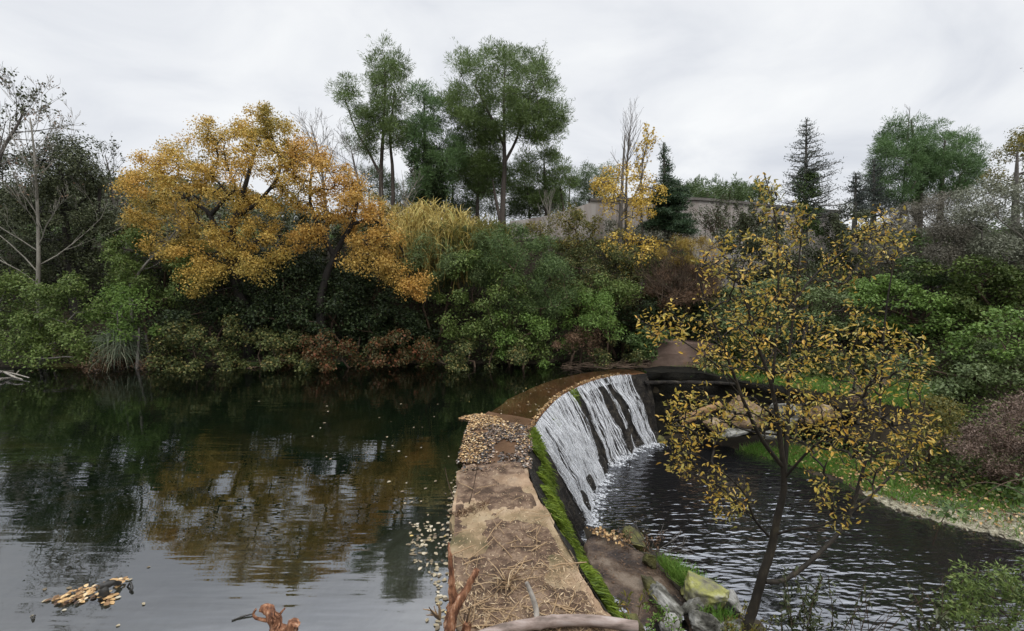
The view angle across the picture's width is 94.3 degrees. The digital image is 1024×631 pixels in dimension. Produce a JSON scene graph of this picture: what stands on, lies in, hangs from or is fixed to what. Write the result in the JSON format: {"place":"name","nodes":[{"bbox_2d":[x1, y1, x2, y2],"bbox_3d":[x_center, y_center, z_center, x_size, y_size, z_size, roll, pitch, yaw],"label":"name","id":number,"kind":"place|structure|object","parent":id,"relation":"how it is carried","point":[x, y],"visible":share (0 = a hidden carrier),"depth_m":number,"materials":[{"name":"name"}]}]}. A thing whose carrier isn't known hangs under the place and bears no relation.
{"place":"outdoors","nodes":[
{"label":"outdoors","id":0,"kind":"place"},
{"bbox_2d":[18,192,330,230],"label":"hill","id":1,"kind":"structure","parent":0,"point":[201,216],"depth_m":125.75,"materials":[{"name":"plant"}]},
{"bbox_2d":[0,170,366,235],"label":"wood","id":2,"kind":"object","parent":1,"relation":"on","point":[223,212],"visible":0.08,"depth_m":116.60,"materials":[{"name":"green plant"}]},
{"bbox_2d":[0,362,588,630],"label":"pond water","id":3,"kind":"structure","parent":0,"point":[212,503],"depth_m":6.26,"materials":[{"name":"black liquid"}]},
{"bbox_2d":[423,542,478,630],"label":"broken stem","id":4,"kind":"object","parent":3,"relation":"on","point":[455,603],"visible":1,"depth_m":2.55,"materials":[{"name":"red wood"}]},
{"bbox_2d":[0,231,1023,630],"bbox_3d":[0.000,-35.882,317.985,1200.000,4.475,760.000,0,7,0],"label":"ground","id":5,"kind":"structure","parent":0,"point":[732,441],"depth_m":10.51,"materials":[{"name":"soil"}]},
{"bbox_2d":[0,62,85,164],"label":"bare tree","id":6,"kind":"object","parent":5,"relation":"on","point":[18,121],"visible":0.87,"depth_m":10.17,"materials":[{"name":"grey plant"}]},
{"bbox_2d":[0,266,112,386],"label":"bush","id":7,"kind":"object","parent":5,"relation":"on","point":[24,321],"visible":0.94,"depth_m":9.28,"materials":[{"name":"green plant"}]},
{"bbox_2d":[0,129,128,327],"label":"evergreen tree","id":8,"kind":"object","parent":5,"relation":"on","point":[80,166],"visible":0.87,"depth_m":10.51,"materials":[{"name":"green plant"}]},
{"bbox_2d":[0,73,128,356],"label":"bare tree","id":9,"kind":"object","parent":5,"relation":"on","point":[38,245],"visible":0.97,"depth_m":9.75,"materials":[{"name":"grey plant"}]},
{"bbox_2d":[33,342,160,379],"bbox_3d":[-8.357,0.944,9.655,2.289,1.012,1.131,0,7,0],"label":"dry brush","id":10,"kind":"object","parent":5,"relation":"on","point":[95,371],"visible":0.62,"depth_m":9.62,"materials":[{"name":"brown plant"}]},
{"bbox_2d":[76,279,163,369],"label":"bush","id":11,"kind":"object","parent":5,"relation":"on","point":[120,323],"visible":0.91,"depth_m":9.55,"materials":[{"name":"green plant"}]},
{"bbox_2d":[84,326,155,372],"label":"pampas grass","id":12,"kind":"object","parent":5,"relation":"on","point":[117,344],"depth_m":9.48,"materials":[{"name":"plant"}]},
{"bbox_2d":[80,224,220,349],"bbox_3d":[-7.605,-0.590,10.257,3.485,2.728,1.985,0,7,0],"label":"bush","id":13,"kind":"object","parent":5,"relation":"on","point":[126,268],"visible":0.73,"depth_m":10.01,"materials":[{"name":"green plant"}]},
{"bbox_2d":[113,194,208,306],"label":"tan bush","id":14,"kind":"object","parent":5,"relation":"on","point":[176,238],"visible":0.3,"depth_m":10.76,"materials":[{"name":"brown plant"}]},
{"bbox_2d":[103,100,320,357],"bbox_3d":[-6.297,-1.701,10.074,4.990,5.544,2.771,0,7,0],"label":"orange tree","id":15,"kind":"object","parent":5,"relation":"on","point":[245,200],"visible":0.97,"depth_m":9.62,"materials":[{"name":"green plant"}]},
{"bbox_2d":[139,290,285,359],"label":"bush","id":16,"kind":"object","parent":5,"relation":"on","point":[183,313],"visible":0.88,"depth_m":9.90,"materials":[{"name":"green plant"}]},
{"bbox_2d":[141,311,318,384],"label":"bush","id":17,"kind":"object","parent":5,"relation":"on","point":[178,373],"visible":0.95,"depth_m":9.59,"materials":[{"name":"green plant"}]},
{"bbox_2d":[122,207,391,291],"bbox_3d":[-5.959,-1.570,11.425,6.960,2.199,1.804,0,7,0],"label":"bush","id":18,"kind":"object","parent":5,"relation":"on","point":[336,232],"visible":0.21,"depth_m":11.40,"materials":[{"name":"green plant"}]},
{"bbox_2d":[190,245,447,356],"bbox_3d":[-4.276,-0.290,10.455,5.855,2.622,1.912,0,7,0],"label":"ivy thicket","id":19,"kind":"object","parent":5,"relation":"on","point":[311,264],"visible":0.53,"depth_m":10.16,"materials":[{"name":"green plant"}]},
{"bbox_2d":[272,292,435,361],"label":"ivy thicket","id":20,"kind":"object","parent":5,"relation":"on","point":[337,303],"visible":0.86,"depth_m":9.80,"materials":[{"name":"green plant"}]},
{"bbox_2d":[278,130,438,358],"bbox_3d":[-3.436,-1.376,10.014,2.555,5.053,3.859,-4,8,-33],"label":"orange tree","id":21,"kind":"object","parent":5,"relation":"on","point":[309,235],"visible":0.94,"depth_m":9.43,"materials":[{"name":"orange plant"}]},
{"bbox_2d":[274,328,443,382],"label":"bush","id":22,"kind":"object","parent":5,"relation":"on","point":[377,344],"visible":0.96,"depth_m":9.58,"materials":[{"name":"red plant"}]},
{"bbox_2d":[325,29,419,234],"bbox_3d":[-3.501,-4.497,12.255,2.456,5.595,2.049,0,7,0],"label":"pine tree","id":23,"kind":"object","parent":5,"relation":"on","point":[384,122],"visible":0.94,"depth_m":12.00,"materials":[{"name":"green plant"}]},
{"bbox_2d":[384,196,481,302],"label":"cane thicket","id":24,"kind":"object","parent":5,"relation":"on","point":[422,217],"visible":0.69,"depth_m":10.03,"materials":[{"name":"yellow plant"}]},
{"bbox_2d":[396,77,470,205],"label":"pine tree","id":25,"kind":"object","parent":5,"relation":"on","point":[429,124],"visible":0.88,"depth_m":11.76,"materials":[{"name":"green plant"}]},
{"bbox_2d":[406,138,450,211],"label":"ivy column","id":26,"kind":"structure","parent":25,"relation":"attached to","point":[435,193],"depth_m":11.92,"materials":[{"name":"green plant"}]},
{"bbox_2d":[396,220,497,352],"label":"willow bush","id":27,"kind":"object","parent":5,"relation":"on","point":[450,283],"visible":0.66,"depth_m":9.80,"materials":[{"name":"green plant"}]},
{"bbox_2d":[416,335,531,383],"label":"bush","id":28,"kind":"object","parent":5,"relation":"on","point":[455,364],"visible":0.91,"depth_m":9.63,"materials":[{"name":"green plant"}]},
{"bbox_2d":[442,212,517,271],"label":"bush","id":29,"kind":"object","parent":5,"relation":"on","point":[491,222],"visible":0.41,"depth_m":9.93,"materials":[{"name":"green plant"}]},
{"bbox_2d":[448,127,514,222],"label":"pine tree","id":30,"kind":"object","parent":5,"relation":"on","point":[475,185],"visible":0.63,"depth_m":12.43,"materials":[{"name":"green plant"}]},
{"bbox_2d":[433,241,558,367],"bbox_3d":[-0.347,-0.228,9.911,2.668,2.654,1.490,0,7,0],"label":"bush","id":31,"kind":"object","parent":5,"relation":"on","point":[481,327],"visible":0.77,"depth_m":9.68,"materials":[{"name":"green plant"}]},
{"bbox_2d":[434,35,575,223],"bbox_3d":[-0.194,-4.471,12.225,3.802,5.859,2.934,0,7,0],"label":"pine tree","id":32,"kind":"object","parent":5,"relation":"on","point":[480,120],"visible":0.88,"depth_m":11.79,"materials":[{"name":"green plant"}]},
{"bbox_2d":[0,218,1023,379],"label":"undergrowth","id":33,"kind":"object","parent":5,"relation":"on","point":[583,353],"visible":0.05,"depth_m":11.11,"materials":[{"name":"green plant"}]},
{"bbox_2d":[458,219,583,352],"bbox_3d":[0.057,-0.563,10.182,2.603,3.049,2.521,-4,8,-33],"label":"willow bush","id":34,"kind":"object","parent":5,"relation":"on","point":[550,306],"visible":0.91,"depth_m":9.71,"materials":[{"name":"green plant"}]},
{"bbox_2d":[488,309,561,383],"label":"bush","id":35,"kind":"object","parent":5,"relation":"on","point":[535,324],"visible":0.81,"depth_m":9.62,"materials":[{"name":"green plant"}]},
{"bbox_2d":[505,181,567,221],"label":"pine tree","id":36,"kind":"object","parent":5,"relation":"on","point":[520,207],"visible":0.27,"depth_m":13.62,"materials":[{"name":"green plant"}]},
{"bbox_2d":[499,140,580,217],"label":"pine tree","id":37,"kind":"object","parent":5,"relation":"on","point":[550,154],"visible":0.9,"depth_m":12.78,"materials":[{"name":"green plant"}]},
{"bbox_2d":[510,203,589,240],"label":"concrete wall","id":38,"kind":"structure","parent":5,"relation":"on","point":[586,207],"depth_m":12.96,"materials":[{"name":"concrete"}]},
{"bbox_2d":[448,369,659,630],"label":"weir","id":39,"kind":"object","parent":5,"relation":"on","point":[541,395],"visible":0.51,"depth_m":6.71,"materials":[{"name":"concrete"}]},
{"bbox_2d":[456,414,533,464],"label":"leaf litter","id":40,"kind":"object","parent":39,"relation":"on","point":[496,440],"visible":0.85,"depth_m":5.80,"materials":[{"name":"plant"}]},
{"bbox_2d":[454,461,604,630],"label":"dried mud","id":41,"kind":"structure","parent":39,"relation":"on","point":[487,480],"depth_m":3.44,"materials":[{"name":"brown soil"}]},
{"bbox_2d":[454,463,610,630],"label":"straw chaff","id":42,"kind":"object","parent":39,"relation":"on","point":[520,606],"visible":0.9,"depth_m":3.08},
{"bbox_2d":[479,581,638,630],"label":"curved branch","id":43,"kind":"object","parent":39,"relation":"on","point":[537,622],"visible":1,"depth_m":2.69,"materials":[{"name":"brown wood"}]},
{"bbox_2d":[527,388,624,617],"bbox_3d":[0.608,1.878,5.747,0.924,0.874,5.322,0,7,4],"label":"moss","id":44,"kind":"object","parent":39,"relation":"attached to","point":[545,472],"visible":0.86,"depth_m":4.52,"materials":[{"name":"green plant"}]},
{"bbox_2d":[535,374,663,526],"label":"waterfall","id":45,"kind":"structure","parent":39,"relation":"on","point":[570,445],"depth_m":7.46,"materials":[{"name":"white liquid"}]},
{"bbox_2d":[523,201,626,314],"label":"bush","id":46,"kind":"object","parent":5,"relation":"on","point":[577,216],"visible":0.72,"depth_m":10.98,"materials":[{"name":"green plant"}]},
{"bbox_2d":[551,325,605,376],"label":"dry shrub","id":47,"kind":"object","parent":5,"relation":"on","point":[573,338],"visible":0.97,"depth_m":9.77,"materials":[{"name":"brown plant"}]},
{"bbox_2d":[546,287,629,371],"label":"bush","id":48,"kind":"object","parent":5,"relation":"on","point":[602,299],"visible":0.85,"depth_m":9.73,"materials":[{"name":"green plant"}]},
{"bbox_2d":[572,157,619,203],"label":"pine tree","id":49,"kind":"object","parent":5,"relation":"on","point":[596,170],"visible":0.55,"depth_m":14.27,"materials":[{"name":"green plant"}]},
{"bbox_2d":[563,241,639,358],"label":"bush","id":50,"kind":"object","parent":5,"relation":"on","point":[589,272],"visible":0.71,"depth_m":10.74,"materials":[{"name":"green plant"}]},
{"bbox_2d":[570,271,646,370],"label":"bush","id":51,"kind":"object","parent":5,"relation":"on","point":[620,292],"visible":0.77,"depth_m":10.10,"materials":[{"name":"green plant"}]},
{"bbox_2d":[591,334,649,370],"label":"bush","id":52,"kind":"object","parent":5,"relation":"on","point":[634,356],"visible":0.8,"depth_m":9.82,"materials":[{"name":"green plant"}]},
{"bbox_2d":[588,135,670,303],"bbox_3d":[2.883,-2.291,12.326,2.100,4.233,3.297,0,7,0],"label":"poplar tree","id":53,"kind":"object","parent":5,"relation":"on","point":[613,191],"visible":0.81,"depth_m":11.36,"materials":[{"name":"yellow plant"}]},
{"bbox_2d":[611,98,648,290],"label":"bare tree","id":54,"kind":"object","parent":5,"relation":"on","point":[628,144],"visible":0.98,"depth_m":11.54,"materials":[{"name":"grey plant"}]},
{"bbox_2d":[535,238,728,350],"bbox_3d":[2.883,-0.414,11.107,4.795,2.804,1.437,0,7,0],"label":"bush","id":55,"kind":"object","parent":5,"relation":"on","point":[593,259],"visible":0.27,"depth_m":10.90,"materials":[{"name":"brown plant"}]},
{"bbox_2d":[597,220,670,357],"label":"yellow bush","id":56,"kind":"object","parent":5,"relation":"on","point":[629,237],"visible":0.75,"depth_m":10.85,"materials":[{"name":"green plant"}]},
{"bbox_2d":[584,534,692,630],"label":"apron","id":57,"kind":"object","parent":5,"relation":"on","point":[628,581],"visible":0.48,"depth_m":5.13,"materials":[{"name":"stone"}]},
{"bbox_2d":[647,581,684,622],"bbox_3d":[1.460,2.748,4.528,0.201,0.233,0.510,-3,7,-24],"label":"rock","id":58,"kind":"object","parent":57,"relation":"on","point":[661,594],"visible":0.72,"depth_m":4.50,"materials":[{"name":"stone"}]},
{"bbox_2d":[654,550,723,587],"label":"grass","id":59,"kind":"structure","parent":57,"relation":"on","point":[676,571],"depth_m":4.99,"materials":[{"name":"plant"}]},
{"bbox_2d":[680,570,729,610],"bbox_3d":[1.893,2.719,4.662,0.415,0.322,0.403,1,7,12],"label":"rock","id":60,"kind":"object","parent":57,"relation":"on","point":[707,591],"visible":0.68,"depth_m":4.54,"materials":[{"name":"stone"}]},
{"bbox_2d":[688,609,721,630],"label":"rock","id":61,"kind":"object","parent":57,"relation":"on","point":[701,620],"visible":1,"depth_m":4.20,"materials":[{"name":"stone"}]},
{"bbox_2d":[631,123,663,292],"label":"tree","id":62,"kind":"object","parent":5,"relation":"on","point":[645,146],"visible":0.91,"depth_m":11.47,"materials":[{"name":"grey plant"}]},
{"bbox_2d":[600,218,709,290],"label":"bush","id":63,"kind":"object","parent":5,"relation":"on","point":[637,231],"visible":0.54,"depth_m":11.67,"materials":[{"name":"brown plant"}]},
{"bbox_2d":[634,141,700,290],"bbox_3d":[3.863,-2.447,11.746,1.562,3.744,1.656,0,7,0],"label":"cedar tree","id":64,"kind":"object","parent":5,"relation":"on","point":[670,216],"visible":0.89,"depth_m":11.61,"materials":[{"name":"green plant"}]},
{"bbox_2d":[624,326,715,368],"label":"concrete block","id":65,"kind":"structure","parent":5,"relation":"on","point":[666,352],"depth_m":10.14,"materials":[{"name":"brown concrete"}]},
{"bbox_2d":[610,294,734,345],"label":"ivy thicket","id":66,"kind":"object","parent":5,"relation":"on","point":[632,317],"visible":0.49,"depth_m":10.47,"materials":[{"name":"green plant"}]},
{"bbox_2d":[643,257,724,336],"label":"taupe bush","id":67,"kind":"object","parent":5,"relation":"on","point":[691,296],"visible":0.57,"depth_m":10.28,"materials":[{"name":"brown plant"}]},
{"bbox_2d":[652,232,721,339],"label":"ochre crown bush","id":68,"kind":"object","parent":5,"relation":"on","point":[683,242],"visible":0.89,"depth_m":10.24,"materials":[{"name":"brown plant"}]},
{"bbox_2d":[627,238,753,301],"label":"tamarisk bush","id":69,"kind":"object","parent":5,"relation":"on","point":[668,287],"visible":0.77,"depth_m":10.15,"materials":[{"name":"brown plant"}]},
{"bbox_2d":[588,197,840,287],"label":"concrete wall","id":70,"kind":"structure","parent":5,"relation":"on","point":[595,204],"depth_m":13.17,"materials":[{"name":"grey concrete"}]},
{"bbox_2d":[685,186,767,239],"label":"thorn bush","id":71,"kind":"object","parent":5,"relation":"on","point":[717,222],"visible":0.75,"depth_m":11.72,"materials":[{"name":"grey plant"}]},
{"bbox_2d":[643,366,865,454],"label":"stone wall","id":72,"kind":"structure","parent":5,"relation":"on","point":[665,380],"depth_m":9.33,"materials":[{"name":"stone"}]},
{"bbox_2d":[726,195,790,245],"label":"thorn bush","id":73,"kind":"object","parent":5,"relation":"on","point":[753,223],"visible":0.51,"depth_m":11.38,"materials":[{"name":"grey plant"}]},
{"bbox_2d":[705,224,833,358],"bbox_3d":[5.967,-0.311,10.900,3.119,3.510,1.886,0,7,0],"label":"bush","id":74,"kind":"object","parent":5,"relation":"on","point":[813,265],"visible":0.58,"depth_m":10.63,"materials":[{"name":"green plant"}]},
{"bbox_2d":[687,333,886,380],"bbox_3d":[6.000,1.142,9.858,4.703,1.509,1.228,0,7,0],"label":"ivy mound","id":75,"kind":"object","parent":5,"relation":"on","point":[814,371],"visible":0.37,"depth_m":9.73,"materials":[{"name":"green plant"}]},
{"bbox_2d":[701,273,882,370],"bbox_3d":[6.073,0.343,10.195,4.134,2.534,2.015,0,7,0],"label":"ivy mound","id":76,"kind":"object","parent":5,"relation":"on","point":[842,296],"visible":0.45,"depth_m":10.06,"materials":[{"name":"green plant"}]},
{"bbox_2d":[635,172,959,630],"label":"young tree","id":77,"kind":"object","parent":5,"relation":"on","point":[762,580],"visible":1,"depth_m":4.08,"materials":[{"name":"yellow plant"}]},
{"bbox_2d":[736,440,877,477],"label":"grass","id":78,"kind":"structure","parent":5,"relation":"on","point":[762,450],"depth_m":8.11,"materials":[{"name":"green plant"}]},
{"bbox_2d":[766,117,863,332],"bbox_3d":[7.085,-2.078,11.298,2.030,5.116,2.077,0,7,0],"label":"cedar tree","id":79,"kind":"object","parent":5,"relation":"on","point":[805,185],"visible":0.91,"depth_m":11.05,"materials":[{"name":"green plant"}]},
{"bbox_2d":[771,565,871,630],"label":"weed","id":80,"kind":"object","parent":5,"relation":"on","point":[805,611],"visible":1,"depth_m":3.46,"materials":[{"name":"green plant"}]},
{"bbox_2d":[816,201,891,310],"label":"bush","id":81,"kind":"object","parent":5,"relation":"on","point":[838,227],"visible":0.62,"depth_m":11.07,"materials":[{"name":"grey plant"}]},
{"bbox_2d":[841,172,879,273],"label":"cedar tree","id":82,"kind":"object","parent":5,"relation":"on","point":[859,194],"visible":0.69,"depth_m":11.94,"materials":[{"name":"green plant"}]},
{"bbox_2d":[858,158,904,258],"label":"cedar tree","id":83,"kind":"object","parent":5,"relation":"on","point":[873,181],"visible":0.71,"depth_m":12.12,"materials":[{"name":"green plant"}]},
{"bbox_2d":[774,445,1023,534],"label":"leaf litter","id":84,"kind":"object","parent":5,"relation":"on","point":[958,495],"visible":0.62,"depth_m":6.97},
{"bbox_2d":[790,291,1023,502],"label":"ground ivy","id":85,"kind":"object","parent":5,"relation":"on","point":[957,468],"visible":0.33,"depth_m":7.92,"materials":[{"name":"green plant"}]},
{"bbox_2d":[845,273,972,348],"bbox_3d":[8.242,-0.093,9.952,2.797,1.628,2.132,2,7,16],"label":"ivy mound","id":86,"kind":"object","parent":5,"relation":"on","point":[868,288],"visible":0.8,"depth_m":9.47,"materials":[{"name":"green plant"}]},
{"bbox_2d":[878,255,960,322],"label":"bush","id":87,"kind":"object","parent":5,"relation":"on","point":[931,280],"visible":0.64,"depth_m":9.88,"materials":[{"name":"green plant"}]},
{"bbox_2d":[891,576,955,630],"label":"weed","id":88,"kind":"object","parent":5,"relation":"on","point":[943,623],"visible":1,"depth_m":3.34,"materials":[{"name":"green plant"}]},
{"bbox_2d":[859,187,991,306],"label":"taupe bush","id":89,"kind":"object","parent":5,"relation":"on","point":[944,232],"visible":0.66,"depth_m":9.92,"materials":[{"name":"grey plant"}]},
{"bbox_2d":[858,108,997,240],"bbox_3d":[11.436,-3.710,12.961,5.017,3.627,2.307,-1,7,-10],"label":"pine tree","id":90,"kind":"object","parent":5,"relation":"on","point":[935,165],"visible":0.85,"depth_m":12.51,"materials":[{"name":"green plant"}]},
{"bbox_2d":[886,392,973,474],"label":"bush","id":91,"kind":"object","parent":5,"relation":"on","point":[947,413],"visible":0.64,"depth_m":7.31,"materials":[{"name":"green plant"}]},
{"bbox_2d":[843,460,1023,512],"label":"grass","id":92,"kind":"structure","parent":5,"relation":"on","point":[905,488],"depth_m":6.89,"materials":[{"name":"green plant"}]},
{"bbox_2d":[863,488,1023,543],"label":"gravel bar","id":93,"kind":"object","parent":5,"relation":"on","point":[994,528],"visible":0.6,"depth_m":6.39,"materials":[{"name":"gravel"}]},
{"bbox_2d":[872,337,1023,403],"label":"ivy mound","id":94,"kind":"object","parent":5,"relation":"on","point":[974,368],"visible":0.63,"depth_m":8.34,"materials":[{"name":"green plant"}]},
{"bbox_2d":[907,248,1023,323],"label":"ivy mound","id":95,"kind":"object","parent":5,"relation":"on","point":[1015,278],"visible":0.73,"depth_m":9.38,"materials":[{"name":"green plant"}]},
{"bbox_2d":[928,553,1023,630],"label":"bush","id":96,"kind":"object","parent":5,"relation":"on","point":[983,596],"visible":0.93,"depth_m":3.89,"materials":[{"name":"green plant"}]},
{"bbox_2d":[929,473,1023,544],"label":"bramble","id":97,"kind":"object","parent":5,"relation":"on","point":[947,507],"visible":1,"depth_m":4.65,"materials":[{"name":"green plant"}]},
{"bbox_2d":[933,303,1023,368],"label":"ivy mound","id":98,"kind":"object","parent":5,"relation":"on","point":[1017,326],"visible":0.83,"depth_m":8.32,"materials":[{"name":"green plant"}]},
{"bbox_2d":[935,389,1023,487],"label":"dead shrub","id":99,"kind":"object","parent":5,"relation":"on","point":[975,445],"visible":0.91,"depth_m":6.69,"materials":[{"name":"brown plant"}]},
{"bbox_2d":[937,174,1023,285],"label":"olive bush","id":100,"kind":"object","parent":5,"relation":"on","point":[983,246],"visible":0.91,"depth_m":9.20,"materials":[{"name":"grey plant"}]},
{"bbox_2d":[975,127,1023,248],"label":"evergreen tree","id":101,"kind":"object","parent":5,"relation":"on","point":[1019,147],"visible":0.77,"depth_m":10.76,"materials":[{"name":"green plant"}]},
{"bbox_2d":[0,0,1023,231],"label":"sky","id":102,"kind":"structure","parent":0,"point":[727,85],"materials":[{"name":"white"}]},
{"bbox_2d":[640,354,938,408],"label":"grass","id":103,"kind":"structure","parent":0,"point":[814,387],"depth_m":8.97,"materials":[{"name":"green plant"}]},
{"bbox_2d":[586,437,1005,630],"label":"stream bed","id":104,"kind":"object","parent":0,"point":[860,492],"visible":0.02,"depth_m":7.37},
{"bbox_2d":[579,439,1023,630],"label":"stream water","id":105,"kind":"structure","parent":0,"point":[888,552],"depth_m":5.98,"materials":[{"name":"black liquid"}]},
{"label":"pond water","id":106,"kind":"structure","parent":0,"visible":0},
{"bbox_2d":[43,576,128,605],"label":"floating leaves","id":107,"kind":"object","parent":106,"relation":"on","point":[80,590],"visible":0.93,"depth_m":3.11,"materials":[{"name":"brown plant"}]},
{"bbox_2d":[32,401,469,629],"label":"floating leaves","id":108,"kind":"object","parent":106,"relation":"on","point":[437,597],"visible":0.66,"depth_m":3.57,"materials":[{"name":"beige plant"}]},
{"bbox_2d":[252,603,300,630],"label":"stump","id":109,"kind":"object","parent":106,"relation":"in","point":[273,619],"visible":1,"depth_m":2.53,"materials":[{"name":"red wood"}]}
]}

